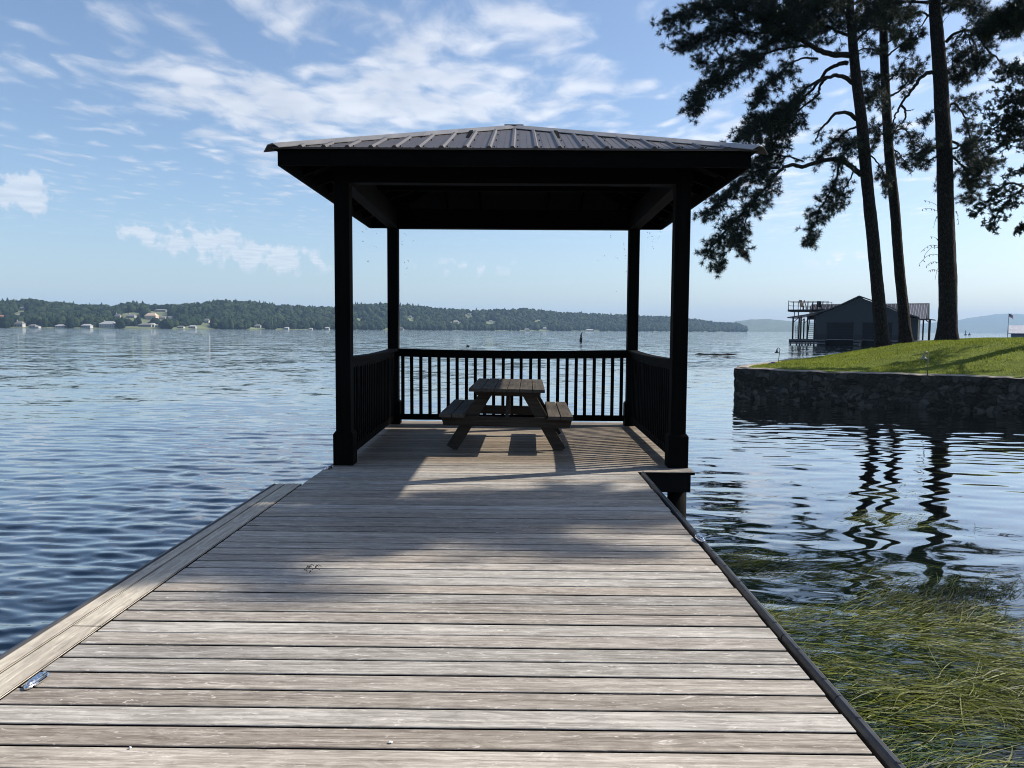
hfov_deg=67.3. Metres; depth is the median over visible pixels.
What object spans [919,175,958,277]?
climbing vine
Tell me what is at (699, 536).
dock cleat
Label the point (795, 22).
pine tree
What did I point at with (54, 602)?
lake bed
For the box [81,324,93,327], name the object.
boathouse
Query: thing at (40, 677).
dock cleat
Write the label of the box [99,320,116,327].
house
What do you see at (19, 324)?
house
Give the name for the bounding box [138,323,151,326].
house
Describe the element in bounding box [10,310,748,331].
hills
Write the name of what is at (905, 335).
pine tree
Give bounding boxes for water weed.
[664,479,1023,767]
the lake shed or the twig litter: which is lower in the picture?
the twig litter
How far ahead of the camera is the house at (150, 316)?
1311.96 m
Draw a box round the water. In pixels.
[0,328,1023,652]
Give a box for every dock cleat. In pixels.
[24,671,49,689]
[695,533,704,541]
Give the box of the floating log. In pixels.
[697,353,736,354]
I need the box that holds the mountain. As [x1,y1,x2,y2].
[920,313,1023,332]
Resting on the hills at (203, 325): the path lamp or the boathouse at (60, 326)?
the boathouse at (60, 326)
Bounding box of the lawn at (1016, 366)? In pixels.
[749,341,1023,377]
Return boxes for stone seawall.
[734,358,1023,413]
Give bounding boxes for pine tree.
[649,0,964,347]
[845,0,1022,340]
[854,0,930,342]
[959,0,1023,50]
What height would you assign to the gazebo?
4.037 m
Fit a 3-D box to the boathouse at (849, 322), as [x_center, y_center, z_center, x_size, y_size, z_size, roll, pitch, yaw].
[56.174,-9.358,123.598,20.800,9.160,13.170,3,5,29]
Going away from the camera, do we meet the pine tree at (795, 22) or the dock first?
the dock
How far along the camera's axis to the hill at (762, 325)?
4667.66 m
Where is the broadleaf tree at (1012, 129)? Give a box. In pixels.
[966,40,1023,236]
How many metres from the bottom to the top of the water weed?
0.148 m
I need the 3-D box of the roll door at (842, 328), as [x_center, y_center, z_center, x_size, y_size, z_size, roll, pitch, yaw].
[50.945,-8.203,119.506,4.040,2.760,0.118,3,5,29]
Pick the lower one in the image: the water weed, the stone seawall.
the water weed
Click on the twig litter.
(311, 566)
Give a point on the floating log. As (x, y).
(718, 354)
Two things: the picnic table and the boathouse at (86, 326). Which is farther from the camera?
the boathouse at (86, 326)
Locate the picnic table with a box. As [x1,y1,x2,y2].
[439,378,572,450]
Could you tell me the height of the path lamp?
0.662 m
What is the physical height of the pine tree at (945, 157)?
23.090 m
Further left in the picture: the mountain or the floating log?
the floating log
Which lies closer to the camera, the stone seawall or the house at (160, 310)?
the stone seawall
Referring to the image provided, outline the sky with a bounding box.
[0,0,1023,323]
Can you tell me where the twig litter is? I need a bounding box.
[304,564,320,572]
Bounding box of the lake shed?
[1008,325,1023,337]
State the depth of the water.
14.92 m
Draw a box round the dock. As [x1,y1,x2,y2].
[0,421,905,767]
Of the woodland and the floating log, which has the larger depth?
the woodland
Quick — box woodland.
[0,298,748,331]
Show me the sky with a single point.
(135, 135)
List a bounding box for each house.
[14,320,25,326]
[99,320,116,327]
[126,313,136,317]
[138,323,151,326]
[144,313,158,319]
[154,309,166,311]
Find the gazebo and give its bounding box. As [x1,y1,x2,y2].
[264,124,767,467]
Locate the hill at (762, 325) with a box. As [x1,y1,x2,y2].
[732,319,813,331]
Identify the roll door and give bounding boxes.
[826,322,853,339]
[862,322,892,340]
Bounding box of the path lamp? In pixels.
[920,351,928,376]
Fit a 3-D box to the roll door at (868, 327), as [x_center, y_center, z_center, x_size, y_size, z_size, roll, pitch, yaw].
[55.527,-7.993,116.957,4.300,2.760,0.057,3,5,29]
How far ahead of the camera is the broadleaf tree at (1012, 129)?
24.41 m
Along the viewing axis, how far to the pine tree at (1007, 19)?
20.07 m
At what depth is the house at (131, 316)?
1314.23 m
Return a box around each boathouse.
[55,324,66,327]
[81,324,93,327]
[787,296,935,345]
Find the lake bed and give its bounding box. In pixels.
[0,434,1023,767]

